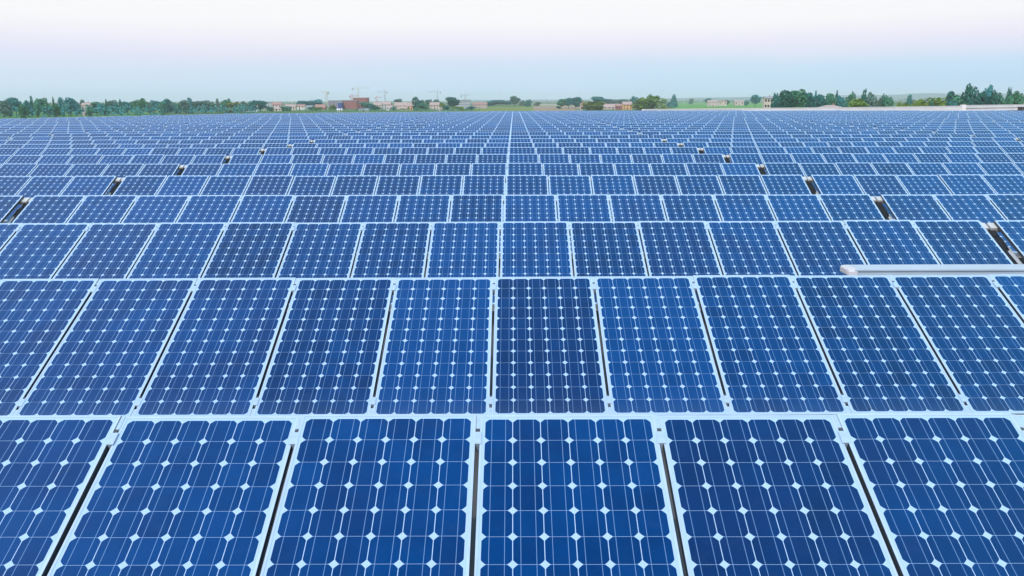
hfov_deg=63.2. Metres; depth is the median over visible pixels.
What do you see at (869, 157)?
solar panel
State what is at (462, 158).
solar panel
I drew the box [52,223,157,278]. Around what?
solar panel
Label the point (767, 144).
solar panel
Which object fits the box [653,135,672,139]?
solar panel
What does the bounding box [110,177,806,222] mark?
mounting rack
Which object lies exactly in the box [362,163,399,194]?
solar panel
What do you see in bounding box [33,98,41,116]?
broadleaf tree
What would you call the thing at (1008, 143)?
solar panel
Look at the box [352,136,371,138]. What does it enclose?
solar panel
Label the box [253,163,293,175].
solar panel
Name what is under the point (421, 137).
solar panel
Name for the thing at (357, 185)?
solar panel
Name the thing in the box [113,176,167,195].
solar panel
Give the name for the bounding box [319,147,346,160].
solar panel
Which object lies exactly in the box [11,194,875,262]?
mounting rack
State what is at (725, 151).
solar panel
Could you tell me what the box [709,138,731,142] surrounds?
solar panel
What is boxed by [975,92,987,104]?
broadleaf tree
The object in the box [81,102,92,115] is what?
house
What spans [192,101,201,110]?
broadleaf tree
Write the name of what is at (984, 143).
solar panel
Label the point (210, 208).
solar panel
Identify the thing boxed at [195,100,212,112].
broadleaf tree
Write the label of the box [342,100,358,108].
apartment block
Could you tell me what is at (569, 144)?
solar panel
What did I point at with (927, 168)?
solar panel
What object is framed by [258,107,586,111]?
undergrowth
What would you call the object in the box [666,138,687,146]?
solar panel
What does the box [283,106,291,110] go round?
bush
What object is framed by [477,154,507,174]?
solar panel
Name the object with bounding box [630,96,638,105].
broadleaf tree
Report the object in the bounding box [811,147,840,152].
solar panel
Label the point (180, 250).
solar panel
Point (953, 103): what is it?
bush
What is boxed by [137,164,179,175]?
solar panel
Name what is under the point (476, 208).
solar panel
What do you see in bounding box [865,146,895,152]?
solar panel
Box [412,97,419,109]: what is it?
cypress tree
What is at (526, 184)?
solar panel
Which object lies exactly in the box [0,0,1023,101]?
sky
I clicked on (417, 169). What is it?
solar panel
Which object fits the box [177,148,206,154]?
solar panel
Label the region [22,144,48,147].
solar panel
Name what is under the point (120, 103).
conifer tree
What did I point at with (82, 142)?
solar panel
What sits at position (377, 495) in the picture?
solar panel
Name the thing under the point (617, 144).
solar panel
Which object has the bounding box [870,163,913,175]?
solar panel
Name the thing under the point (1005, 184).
solar panel
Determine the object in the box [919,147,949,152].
solar panel
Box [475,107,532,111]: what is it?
field
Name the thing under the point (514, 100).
broadleaf tree
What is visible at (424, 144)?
solar panel
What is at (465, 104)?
apartment block
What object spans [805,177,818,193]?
mounting rack
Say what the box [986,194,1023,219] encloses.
solar panel
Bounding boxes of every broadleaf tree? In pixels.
[0,100,11,117]
[6,98,12,117]
[8,97,22,113]
[23,100,33,116]
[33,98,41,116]
[38,98,47,113]
[63,97,75,115]
[73,101,80,115]
[91,102,98,113]
[107,100,116,114]
[121,101,131,113]
[133,98,147,113]
[145,102,152,113]
[150,100,158,111]
[162,99,173,113]
[179,100,190,113]
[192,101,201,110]
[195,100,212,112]
[220,100,225,112]
[239,101,247,111]
[247,100,259,111]
[256,100,267,109]
[297,101,313,104]
[310,99,321,106]
[359,102,373,107]
[445,97,460,106]
[486,100,497,105]
[493,100,507,103]
[510,96,520,106]
[524,99,531,106]
[557,99,566,108]
[565,98,574,107]
[573,97,582,107]
[591,96,607,102]
[605,99,620,103]
[617,99,630,103]
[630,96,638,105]
[750,95,761,103]
[779,90,796,107]
[791,89,807,107]
[807,92,815,106]
[816,94,827,106]
[826,93,836,104]
[836,95,845,106]
[845,94,853,106]
[867,92,877,106]
[881,95,894,106]
[945,91,955,105]
[961,83,979,104]
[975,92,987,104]
[982,84,993,104]
[987,90,1002,104]
[1007,91,1023,103]
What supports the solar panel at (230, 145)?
on the mounting rack
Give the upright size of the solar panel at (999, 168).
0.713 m
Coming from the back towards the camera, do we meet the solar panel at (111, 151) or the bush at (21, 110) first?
the bush at (21, 110)
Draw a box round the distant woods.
[269,99,944,104]
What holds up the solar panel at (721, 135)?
on the flat roof building
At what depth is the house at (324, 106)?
809.85 m
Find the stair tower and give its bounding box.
[337,102,342,108]
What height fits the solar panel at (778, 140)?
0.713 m
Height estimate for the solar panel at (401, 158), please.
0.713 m
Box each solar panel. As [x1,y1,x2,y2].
[0,144,24,147]
[0,148,18,155]
[0,155,11,163]
[0,164,38,175]
[0,176,31,195]
[0,195,23,222]
[0,223,21,251]
[0,223,89,279]
[0,279,98,415]
[0,415,121,575]
[3,176,74,221]
[5,140,29,143]
[5,155,42,163]
[12,195,85,222]
[14,148,45,154]
[14,278,196,416]
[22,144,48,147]
[27,140,50,143]
[29,164,73,176]
[36,155,72,163]
[41,148,72,154]
[46,144,72,147]
[47,416,298,575]
[49,140,72,143]
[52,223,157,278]
[60,176,116,195]
[65,164,108,175]
[67,155,103,163]
[67,195,137,222]
[68,148,99,154]
[70,140,93,143]
[70,144,96,147]
[92,140,115,143]
[94,144,120,147]
[95,148,126,154]
[98,155,133,163]
[101,164,144,194]
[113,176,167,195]
[114,140,136,143]
[119,144,144,147]
[121,195,189,222]
[122,148,153,154]
[127,222,226,278]
[129,155,164,163]
[133,278,295,416]
[135,140,158,143]
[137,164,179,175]
[143,144,168,147]
[149,148,180,154]
[156,176,209,194]
[157,140,180,143]
[160,155,195,175]
[167,144,192,147]
[176,195,241,222]
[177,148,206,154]
[179,140,201,143]
[181,164,222,175]
[191,144,215,147]
[191,155,225,163]
[200,140,223,143]
[200,176,251,194]
[202,222,294,277]
[204,148,233,163]
[215,143,239,147]
[217,164,257,175]
[222,140,244,143]
[228,136,249,139]
[228,154,262,163]
[230,148,260,155]
[231,195,293,221]
[239,143,263,153]
[244,139,266,143]
[244,175,293,194]
[248,136,268,139]
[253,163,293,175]
[253,278,393,415]
[260,143,287,153]
[260,155,293,162]
[260,414,475,575]
[264,147,292,154]
[266,139,288,142]
[269,136,288,138]
[276,222,362,307]
[284,195,345,254]
[286,176,335,218]
[288,136,308,138]
[288,139,309,144]
[288,163,328,191]
[291,147,319,154]
[291,154,323,170]
[292,143,316,147]
[308,136,328,139]
[314,139,335,143]
[317,143,340,153]
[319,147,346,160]
[322,155,354,173]
[326,163,364,176]
[331,175,378,219]
[332,136,351,139]
[336,139,357,143]
[340,195,398,254]
[341,143,364,147]
[345,147,373,154]
[351,222,430,306]
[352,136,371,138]
[353,154,384,173]
[357,139,379,143]
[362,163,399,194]
[365,143,388,147]
[372,136,391,138]
[372,277,492,415]
[373,148,400,155]
[375,176,420,221]
[379,139,400,147]
[384,154,415,174]
[389,143,412,147]
[391,136,410,139]
[395,195,450,254]
[398,163,435,193]
[400,147,427,163]
[401,139,422,143]
[411,135,430,138]
[413,143,436,152]
[415,154,445,174]
[418,175,462,221]
[423,139,444,143]
[425,222,499,306]
[427,147,454,154]
[431,135,450,138]
[435,163,470,194]
[437,143,460,153]
[445,139,465,143]
[446,154,476,174]
[449,195,502,254]
[451,135,469,139]
[455,147,481,154]
[461,143,484,153]
[462,175,504,221]
[466,139,487,143]
[471,135,489,138]
[471,163,506,194]
[474,415,682,575]
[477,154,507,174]
[482,147,507,153]
[485,143,508,153]
[488,139,508,142]
[491,135,509,143]
[492,276,608,414]
[500,221,572,276]
[504,195,556,221]
[506,175,548,194]
[507,163,542,174]
[508,154,538,162]
[509,147,535,153]
[510,135,529,138]
[510,138,530,141]
[510,142,532,146]
[530,135,549,139]
[532,138,552,143]
[534,143,556,147]
[536,147,562,154]
[539,154,569,174]
[543,163,578,194]
[548,175,591,220]
[550,135,568,142]
[553,138,574,143]
[557,194,611,254]
[558,142,581,147]
[563,147,589,159]
[570,135,588,138]
[570,154,600,174]
[570,221,647,306]
[575,138,596,142]
[578,163,614,193]
[582,142,605,153]
[589,135,608,138]
[590,147,616,159]
[591,175,635,221]
[594,276,728,414]
[597,138,617,142]
[600,154,631,174]
[606,142,629,153]
[609,135,628,137]
[609,194,666,254]
[614,163,651,193]
[617,147,644,159]
[618,138,639,142]
[629,135,648,138]
[630,142,653,152]
[631,154,662,173]
[633,175,679,219]
[638,221,721,305]
[640,138,661,142]
[644,147,671,162]
[649,163,687,191]
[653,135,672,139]
[654,142,677,147]
[659,415,897,575]
[661,154,693,172]
[661,194,720,253]
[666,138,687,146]
[671,147,698,162]
[672,134,692,138]
[675,175,723,220]
[683,142,707,153]
[685,163,723,190]
[688,138,709,142]
[692,134,712,137]
[692,154,725,163]
[693,275,848,414]
[703,147,731,162]
[706,221,796,275]
[707,142,731,146]
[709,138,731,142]
[712,134,732,137]
[713,194,775,220]
[718,175,767,194]
[721,163,760,175]
[729,153,767,174]
[730,147,759,153]
[731,138,753,141]
[731,142,755,146]
[732,134,751,137]
[751,134,771,137]
[753,138,775,142]
[755,142,780,146]
[757,147,785,153]
[760,153,794,162]
[760,175,810,194]
[763,163,805,176]
[766,194,830,220]
[771,134,791,137]
[774,138,797,142]
[775,221,865,275]
[779,142,804,146]
[784,147,813,153]
[790,153,825,162]
[791,134,811,137]
[792,275,968,413]
[796,138,819,141]
[799,163,840,193]
[803,142,828,146]
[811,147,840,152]
[811,175,863,193]
[818,138,841,141]
[818,194,884,220]
[821,153,856,163]
[827,142,852,146]
[835,163,877,174]
[836,413,1023,575]
[838,146,867,153]
[840,138,863,141]
[843,220,939,264]
[851,142,877,146]
[852,153,887,162]
[853,175,908,219]
[861,137,884,141]
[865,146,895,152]
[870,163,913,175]
[875,141,901,146]
[880,195,950,220]
[882,153,919,162]
[883,137,906,141]
[891,275,1023,414]
[892,146,922,152]
[896,175,951,194]
[899,141,926,146]
[905,137,928,140]
[906,163,948,174]
[912,220,1012,263]
[913,153,950,162]
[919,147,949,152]
[923,141,949,146]
[926,137,950,140]
[934,194,1018,254]
[938,174,995,193]
[941,163,986,174]
[944,153,981,162]
[946,146,977,153]
[947,141,973,146]
[948,137,971,140]
[970,137,993,140]
[971,141,999,146]
[973,146,1004,152]
[975,153,1012,162]
[977,162,1022,174]
[981,175,1023,193]
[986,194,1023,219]
[990,274,1023,322]
[992,137,1015,140]
[993,220,1023,259]
[995,141,1022,145]
[1000,146,1023,152]
[1005,153,1023,161]
[1013,162,1023,174]
[1016,415,1023,427]
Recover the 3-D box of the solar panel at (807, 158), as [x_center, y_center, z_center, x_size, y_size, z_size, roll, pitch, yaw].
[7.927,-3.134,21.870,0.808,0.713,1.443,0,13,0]
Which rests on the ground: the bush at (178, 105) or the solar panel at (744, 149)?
the bush at (178, 105)
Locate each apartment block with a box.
[328,100,341,108]
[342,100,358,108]
[353,98,368,108]
[456,100,470,108]
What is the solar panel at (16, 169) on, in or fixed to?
on the mounting rack
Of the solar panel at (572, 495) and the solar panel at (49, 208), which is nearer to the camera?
the solar panel at (572, 495)
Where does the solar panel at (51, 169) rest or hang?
on the mounting rack
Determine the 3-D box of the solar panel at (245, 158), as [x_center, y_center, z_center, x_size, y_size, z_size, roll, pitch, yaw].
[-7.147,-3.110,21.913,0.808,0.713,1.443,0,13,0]
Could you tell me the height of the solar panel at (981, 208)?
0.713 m
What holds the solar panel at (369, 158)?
on the mounting rack at (228, 160)
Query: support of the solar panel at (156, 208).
on the mounting rack at (19, 210)
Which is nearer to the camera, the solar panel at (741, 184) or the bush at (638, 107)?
the solar panel at (741, 184)
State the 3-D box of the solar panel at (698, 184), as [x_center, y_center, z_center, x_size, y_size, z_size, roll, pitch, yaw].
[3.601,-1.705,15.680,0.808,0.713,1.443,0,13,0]
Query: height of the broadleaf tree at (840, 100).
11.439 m
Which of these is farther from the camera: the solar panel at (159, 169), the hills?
the hills
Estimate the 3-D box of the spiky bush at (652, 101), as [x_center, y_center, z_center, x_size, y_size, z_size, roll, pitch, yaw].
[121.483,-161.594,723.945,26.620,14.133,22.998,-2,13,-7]
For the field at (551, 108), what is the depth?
893.42 m
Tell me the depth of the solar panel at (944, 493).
3.54 m
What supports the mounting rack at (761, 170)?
on the flat roof building
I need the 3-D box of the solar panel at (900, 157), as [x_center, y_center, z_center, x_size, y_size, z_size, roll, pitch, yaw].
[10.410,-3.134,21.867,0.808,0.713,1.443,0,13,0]
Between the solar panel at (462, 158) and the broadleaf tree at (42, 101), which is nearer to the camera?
the solar panel at (462, 158)
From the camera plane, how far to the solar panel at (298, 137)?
34.84 m
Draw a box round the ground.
[0,100,1023,114]
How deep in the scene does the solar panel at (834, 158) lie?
22.26 m
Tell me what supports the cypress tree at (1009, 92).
on the ground
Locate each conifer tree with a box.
[104,99,109,114]
[118,99,124,114]
[214,98,220,111]
[669,94,677,107]
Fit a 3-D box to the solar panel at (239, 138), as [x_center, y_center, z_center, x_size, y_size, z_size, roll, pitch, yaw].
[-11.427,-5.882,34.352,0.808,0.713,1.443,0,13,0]
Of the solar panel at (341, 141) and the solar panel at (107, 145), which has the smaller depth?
the solar panel at (107, 145)
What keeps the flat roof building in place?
on the ground
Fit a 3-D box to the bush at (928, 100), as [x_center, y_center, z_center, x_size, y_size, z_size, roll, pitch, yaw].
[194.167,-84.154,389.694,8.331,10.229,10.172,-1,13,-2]
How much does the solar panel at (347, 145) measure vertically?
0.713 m
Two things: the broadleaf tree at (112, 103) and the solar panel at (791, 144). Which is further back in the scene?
the broadleaf tree at (112, 103)
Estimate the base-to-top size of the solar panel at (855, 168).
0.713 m
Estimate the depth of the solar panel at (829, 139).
31.65 m
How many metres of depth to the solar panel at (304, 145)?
28.63 m
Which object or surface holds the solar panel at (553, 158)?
on the mounting rack at (228, 160)
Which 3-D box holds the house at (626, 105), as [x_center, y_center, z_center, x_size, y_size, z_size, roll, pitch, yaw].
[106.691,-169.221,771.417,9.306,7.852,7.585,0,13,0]
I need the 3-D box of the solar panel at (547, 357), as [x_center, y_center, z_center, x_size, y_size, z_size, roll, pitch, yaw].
[0.265,0.408,6.373,0.808,0.713,1.443,0,13,0]
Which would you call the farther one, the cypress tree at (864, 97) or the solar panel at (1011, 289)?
the cypress tree at (864, 97)
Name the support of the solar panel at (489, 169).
on the mounting rack at (180, 172)
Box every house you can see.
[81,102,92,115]
[271,102,283,106]
[285,104,297,109]
[297,104,306,109]
[315,104,326,109]
[373,102,382,109]
[382,102,391,108]
[386,105,392,109]
[394,102,406,108]
[407,102,412,109]
[429,102,439,109]
[472,102,487,107]
[602,103,615,108]
[615,104,621,109]
[622,101,631,109]
[706,100,717,105]
[718,101,726,105]
[733,100,743,105]
[762,95,772,107]
[821,103,839,106]
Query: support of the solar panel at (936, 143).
on the mounting rack
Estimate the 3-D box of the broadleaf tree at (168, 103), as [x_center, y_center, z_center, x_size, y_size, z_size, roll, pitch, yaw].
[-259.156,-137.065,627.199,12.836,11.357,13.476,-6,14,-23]
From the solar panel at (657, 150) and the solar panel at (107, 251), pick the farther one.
the solar panel at (657, 150)
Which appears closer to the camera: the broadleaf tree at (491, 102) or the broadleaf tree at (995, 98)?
the broadleaf tree at (995, 98)
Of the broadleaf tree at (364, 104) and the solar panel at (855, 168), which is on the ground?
the broadleaf tree at (364, 104)
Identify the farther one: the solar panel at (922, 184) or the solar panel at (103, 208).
the solar panel at (922, 184)
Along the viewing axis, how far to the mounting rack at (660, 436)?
3.78 m
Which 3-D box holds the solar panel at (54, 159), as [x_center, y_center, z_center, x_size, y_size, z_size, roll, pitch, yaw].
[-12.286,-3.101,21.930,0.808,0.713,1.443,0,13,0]
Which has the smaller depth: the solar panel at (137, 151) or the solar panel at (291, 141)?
the solar panel at (137, 151)
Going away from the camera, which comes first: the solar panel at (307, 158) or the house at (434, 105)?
the solar panel at (307, 158)
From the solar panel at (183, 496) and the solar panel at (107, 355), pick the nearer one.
the solar panel at (183, 496)
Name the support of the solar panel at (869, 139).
on the mounting rack
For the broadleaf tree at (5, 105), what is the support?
on the ground
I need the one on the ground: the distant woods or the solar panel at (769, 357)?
the distant woods
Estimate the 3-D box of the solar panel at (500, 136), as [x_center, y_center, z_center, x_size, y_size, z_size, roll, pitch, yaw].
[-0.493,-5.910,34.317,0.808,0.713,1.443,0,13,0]
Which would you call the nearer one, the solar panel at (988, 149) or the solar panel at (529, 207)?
the solar panel at (529, 207)
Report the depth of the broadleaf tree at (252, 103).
701.10 m
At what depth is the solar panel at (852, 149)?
25.43 m
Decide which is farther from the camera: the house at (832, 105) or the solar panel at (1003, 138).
the house at (832, 105)
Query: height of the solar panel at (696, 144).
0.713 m
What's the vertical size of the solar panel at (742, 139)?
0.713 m
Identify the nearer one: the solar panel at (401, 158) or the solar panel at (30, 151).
the solar panel at (401, 158)
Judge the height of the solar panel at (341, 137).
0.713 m
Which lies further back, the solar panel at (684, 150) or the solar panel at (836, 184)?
the solar panel at (684, 150)
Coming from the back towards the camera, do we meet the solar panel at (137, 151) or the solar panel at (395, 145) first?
the solar panel at (395, 145)
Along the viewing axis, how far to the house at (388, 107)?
780.54 m
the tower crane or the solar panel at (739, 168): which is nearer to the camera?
the solar panel at (739, 168)
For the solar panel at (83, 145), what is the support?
on the mounting rack
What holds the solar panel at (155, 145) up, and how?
on the mounting rack
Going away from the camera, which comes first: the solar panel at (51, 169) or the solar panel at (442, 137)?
the solar panel at (51, 169)
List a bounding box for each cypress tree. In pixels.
[57,97,65,115]
[187,97,193,112]
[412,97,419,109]
[771,92,779,107]
[861,88,866,106]
[905,94,912,104]
[1005,88,1011,101]
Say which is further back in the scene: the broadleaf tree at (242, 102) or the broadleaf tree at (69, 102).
the broadleaf tree at (242, 102)
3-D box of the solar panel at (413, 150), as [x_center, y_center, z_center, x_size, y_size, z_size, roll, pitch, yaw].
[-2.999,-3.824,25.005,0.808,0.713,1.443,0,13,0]
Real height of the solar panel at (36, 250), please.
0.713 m
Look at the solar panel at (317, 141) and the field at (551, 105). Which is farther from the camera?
the field at (551, 105)
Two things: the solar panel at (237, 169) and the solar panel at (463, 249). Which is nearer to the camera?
the solar panel at (463, 249)
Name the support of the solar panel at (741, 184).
on the mounting rack at (114, 188)
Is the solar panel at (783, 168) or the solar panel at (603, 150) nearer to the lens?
the solar panel at (783, 168)
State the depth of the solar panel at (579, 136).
34.82 m
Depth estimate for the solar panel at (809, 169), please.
19.15 m
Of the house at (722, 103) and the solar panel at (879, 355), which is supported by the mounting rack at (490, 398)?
the solar panel at (879, 355)
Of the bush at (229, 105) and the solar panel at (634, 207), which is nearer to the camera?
the solar panel at (634, 207)
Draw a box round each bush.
[17,104,28,117]
[42,103,52,115]
[52,103,60,116]
[85,104,93,116]
[97,102,104,114]
[158,102,166,114]
[174,102,181,113]
[220,101,242,112]
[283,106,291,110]
[312,107,322,110]
[328,105,336,110]
[363,105,376,109]
[417,102,428,109]
[581,101,605,109]
[631,99,656,109]
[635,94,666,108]
[848,98,868,106]
[874,96,882,106]
[896,102,910,106]
[911,100,928,105]
[916,97,937,105]
[934,97,946,105]
[948,95,965,105]
[949,100,956,105]
[999,95,1013,104]
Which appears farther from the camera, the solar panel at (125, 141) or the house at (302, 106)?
the house at (302, 106)
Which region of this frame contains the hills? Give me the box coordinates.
[471,93,1023,100]
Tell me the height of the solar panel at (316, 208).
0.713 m
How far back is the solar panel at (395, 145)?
28.59 m
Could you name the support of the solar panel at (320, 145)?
on the mounting rack
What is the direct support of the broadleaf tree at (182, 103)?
on the ground
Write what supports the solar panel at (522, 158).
on the mounting rack at (228, 160)
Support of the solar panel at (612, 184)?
on the mounting rack at (114, 188)
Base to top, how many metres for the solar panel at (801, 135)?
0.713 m
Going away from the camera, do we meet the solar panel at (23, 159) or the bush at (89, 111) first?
the solar panel at (23, 159)
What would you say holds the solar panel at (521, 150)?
on the mounting rack at (263, 152)
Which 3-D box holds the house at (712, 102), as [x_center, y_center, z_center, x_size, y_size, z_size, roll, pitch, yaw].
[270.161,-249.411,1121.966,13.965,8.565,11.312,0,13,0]
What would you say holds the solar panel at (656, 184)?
on the mounting rack at (114, 188)
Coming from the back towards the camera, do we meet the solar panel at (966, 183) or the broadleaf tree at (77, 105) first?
the broadleaf tree at (77, 105)
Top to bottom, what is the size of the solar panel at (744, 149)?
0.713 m
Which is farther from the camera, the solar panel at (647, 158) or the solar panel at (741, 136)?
the solar panel at (741, 136)
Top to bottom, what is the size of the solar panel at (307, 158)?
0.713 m
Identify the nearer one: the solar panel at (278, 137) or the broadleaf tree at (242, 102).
the solar panel at (278, 137)
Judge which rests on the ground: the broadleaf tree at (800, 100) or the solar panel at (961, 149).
the broadleaf tree at (800, 100)
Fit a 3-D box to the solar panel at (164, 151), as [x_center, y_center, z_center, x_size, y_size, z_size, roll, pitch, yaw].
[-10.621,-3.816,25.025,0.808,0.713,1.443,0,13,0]
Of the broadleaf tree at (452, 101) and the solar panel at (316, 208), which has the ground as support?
the broadleaf tree at (452, 101)
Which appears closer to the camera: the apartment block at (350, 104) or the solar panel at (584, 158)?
the solar panel at (584, 158)
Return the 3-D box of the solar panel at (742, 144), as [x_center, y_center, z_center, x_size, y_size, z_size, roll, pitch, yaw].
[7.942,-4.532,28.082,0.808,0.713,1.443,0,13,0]
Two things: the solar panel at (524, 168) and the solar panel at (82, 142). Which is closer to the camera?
the solar panel at (524, 168)
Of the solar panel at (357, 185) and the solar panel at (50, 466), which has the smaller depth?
the solar panel at (50, 466)
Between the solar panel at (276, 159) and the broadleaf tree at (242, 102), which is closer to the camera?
the solar panel at (276, 159)
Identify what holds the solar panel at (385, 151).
on the mounting rack at (263, 152)
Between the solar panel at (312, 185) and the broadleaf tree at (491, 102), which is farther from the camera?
the broadleaf tree at (491, 102)
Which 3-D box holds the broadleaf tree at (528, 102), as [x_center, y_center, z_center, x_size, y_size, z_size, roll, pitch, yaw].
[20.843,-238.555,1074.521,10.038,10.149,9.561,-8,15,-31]
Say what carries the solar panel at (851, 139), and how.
on the mounting rack
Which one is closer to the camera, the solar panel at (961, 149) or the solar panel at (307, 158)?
the solar panel at (307, 158)
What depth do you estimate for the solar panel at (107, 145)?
28.61 m
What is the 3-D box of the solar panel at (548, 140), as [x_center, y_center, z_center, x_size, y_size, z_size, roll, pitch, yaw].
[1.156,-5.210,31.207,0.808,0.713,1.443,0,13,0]
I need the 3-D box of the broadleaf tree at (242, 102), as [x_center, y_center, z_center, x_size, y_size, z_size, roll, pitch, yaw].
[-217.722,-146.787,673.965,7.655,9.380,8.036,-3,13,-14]
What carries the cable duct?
on the flat roof building
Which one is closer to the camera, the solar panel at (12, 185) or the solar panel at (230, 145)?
the solar panel at (12, 185)
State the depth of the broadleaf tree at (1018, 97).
353.61 m
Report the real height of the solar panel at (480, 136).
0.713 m
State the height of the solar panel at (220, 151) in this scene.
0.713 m
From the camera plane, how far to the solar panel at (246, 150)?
25.45 m
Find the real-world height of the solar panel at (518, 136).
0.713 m
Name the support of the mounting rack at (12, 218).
on the flat roof building
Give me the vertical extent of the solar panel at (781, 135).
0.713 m
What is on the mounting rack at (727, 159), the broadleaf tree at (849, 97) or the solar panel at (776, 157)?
the solar panel at (776, 157)
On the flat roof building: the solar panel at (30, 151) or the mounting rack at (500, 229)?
the mounting rack at (500, 229)
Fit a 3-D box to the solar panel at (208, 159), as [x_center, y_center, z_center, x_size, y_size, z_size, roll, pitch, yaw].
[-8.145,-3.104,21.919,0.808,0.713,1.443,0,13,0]
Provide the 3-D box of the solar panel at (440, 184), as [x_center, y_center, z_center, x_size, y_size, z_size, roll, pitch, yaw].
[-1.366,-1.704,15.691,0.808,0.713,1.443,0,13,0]
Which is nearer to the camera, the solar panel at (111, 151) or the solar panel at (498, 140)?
the solar panel at (111, 151)
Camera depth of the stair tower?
896.41 m
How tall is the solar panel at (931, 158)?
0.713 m
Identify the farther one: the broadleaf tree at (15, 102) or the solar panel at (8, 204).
the broadleaf tree at (15, 102)
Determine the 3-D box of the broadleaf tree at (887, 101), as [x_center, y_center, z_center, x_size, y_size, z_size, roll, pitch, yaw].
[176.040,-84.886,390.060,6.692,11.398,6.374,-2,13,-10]
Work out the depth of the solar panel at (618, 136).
34.80 m
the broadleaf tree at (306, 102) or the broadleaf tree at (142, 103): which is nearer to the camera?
the broadleaf tree at (142, 103)
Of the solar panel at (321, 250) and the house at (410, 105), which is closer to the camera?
the solar panel at (321, 250)
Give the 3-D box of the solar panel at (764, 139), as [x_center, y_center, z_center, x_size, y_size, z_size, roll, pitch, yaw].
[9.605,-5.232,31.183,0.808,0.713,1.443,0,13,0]
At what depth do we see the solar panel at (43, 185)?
16.02 m
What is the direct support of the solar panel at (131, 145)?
on the mounting rack
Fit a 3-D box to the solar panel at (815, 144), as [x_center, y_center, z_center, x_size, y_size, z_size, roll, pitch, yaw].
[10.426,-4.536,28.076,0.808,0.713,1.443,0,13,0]
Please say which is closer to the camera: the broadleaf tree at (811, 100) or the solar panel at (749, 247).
the solar panel at (749, 247)
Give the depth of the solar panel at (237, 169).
19.18 m
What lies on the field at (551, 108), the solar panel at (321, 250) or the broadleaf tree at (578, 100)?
the broadleaf tree at (578, 100)
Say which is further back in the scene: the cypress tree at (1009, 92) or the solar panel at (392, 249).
the cypress tree at (1009, 92)
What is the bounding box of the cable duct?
[840,264,1023,274]
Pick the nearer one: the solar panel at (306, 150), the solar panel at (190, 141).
the solar panel at (306, 150)
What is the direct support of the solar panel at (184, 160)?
on the mounting rack
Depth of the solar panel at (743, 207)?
12.89 m
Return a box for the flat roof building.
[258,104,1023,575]
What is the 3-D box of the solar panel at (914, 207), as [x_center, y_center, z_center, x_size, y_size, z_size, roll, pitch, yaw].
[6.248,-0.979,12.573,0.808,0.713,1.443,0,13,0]
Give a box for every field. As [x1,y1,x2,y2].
[0,111,159,118]
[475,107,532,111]
[531,104,577,105]
[533,106,581,110]
[673,103,762,108]
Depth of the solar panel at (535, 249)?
9.63 m
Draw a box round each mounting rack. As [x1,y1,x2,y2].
[0,274,999,416]
[3,178,121,222]
[6,198,29,222]
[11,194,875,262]
[15,221,988,310]
[105,414,1023,450]
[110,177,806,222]
[176,164,759,175]
[224,155,725,163]
[261,148,699,154]
[724,155,730,162]
[758,164,765,174]
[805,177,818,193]
[874,194,1021,257]
[986,223,1022,263]
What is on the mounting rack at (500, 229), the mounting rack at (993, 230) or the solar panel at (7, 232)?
the solar panel at (7, 232)
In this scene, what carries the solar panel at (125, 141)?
on the mounting rack
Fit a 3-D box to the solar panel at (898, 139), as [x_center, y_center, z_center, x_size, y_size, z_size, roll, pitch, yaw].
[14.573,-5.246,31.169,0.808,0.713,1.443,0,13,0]
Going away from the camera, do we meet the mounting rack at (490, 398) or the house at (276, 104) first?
the mounting rack at (490, 398)
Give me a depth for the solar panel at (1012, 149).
25.40 m
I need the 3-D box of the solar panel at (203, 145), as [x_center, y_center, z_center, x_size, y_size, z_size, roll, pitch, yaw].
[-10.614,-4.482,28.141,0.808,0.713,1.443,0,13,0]
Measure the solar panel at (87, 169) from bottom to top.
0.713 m
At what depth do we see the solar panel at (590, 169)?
19.16 m
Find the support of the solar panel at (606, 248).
on the mounting rack at (500, 229)
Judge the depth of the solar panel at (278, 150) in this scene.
25.43 m
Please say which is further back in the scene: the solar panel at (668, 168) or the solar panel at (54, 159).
the solar panel at (54, 159)
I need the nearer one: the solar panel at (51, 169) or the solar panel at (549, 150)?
the solar panel at (51, 169)
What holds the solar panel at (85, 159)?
on the mounting rack
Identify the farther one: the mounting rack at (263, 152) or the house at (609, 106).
the house at (609, 106)
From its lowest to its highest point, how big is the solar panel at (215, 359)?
0.713 m
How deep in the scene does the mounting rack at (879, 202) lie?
13.01 m
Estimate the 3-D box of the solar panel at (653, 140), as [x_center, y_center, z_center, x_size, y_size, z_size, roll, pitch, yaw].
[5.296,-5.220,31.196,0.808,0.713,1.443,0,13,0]
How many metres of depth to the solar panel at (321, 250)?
9.63 m
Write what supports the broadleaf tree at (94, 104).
on the ground
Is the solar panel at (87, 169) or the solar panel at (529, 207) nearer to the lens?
the solar panel at (529, 207)
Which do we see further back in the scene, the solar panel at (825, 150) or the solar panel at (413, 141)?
the solar panel at (413, 141)
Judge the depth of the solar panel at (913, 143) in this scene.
28.56 m
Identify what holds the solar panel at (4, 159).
on the mounting rack
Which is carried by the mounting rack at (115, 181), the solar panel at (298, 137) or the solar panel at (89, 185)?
the solar panel at (89, 185)
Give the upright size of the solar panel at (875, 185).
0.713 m
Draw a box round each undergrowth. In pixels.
[0,104,258,116]
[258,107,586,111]
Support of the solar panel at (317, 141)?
on the mounting rack
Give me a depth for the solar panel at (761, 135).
34.78 m
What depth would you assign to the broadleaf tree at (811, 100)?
417.74 m
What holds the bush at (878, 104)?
on the ground
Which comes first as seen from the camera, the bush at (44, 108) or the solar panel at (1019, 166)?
the solar panel at (1019, 166)
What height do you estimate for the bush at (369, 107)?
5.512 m
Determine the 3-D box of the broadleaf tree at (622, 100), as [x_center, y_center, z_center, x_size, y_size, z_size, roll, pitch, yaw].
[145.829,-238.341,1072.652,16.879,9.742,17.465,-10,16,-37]

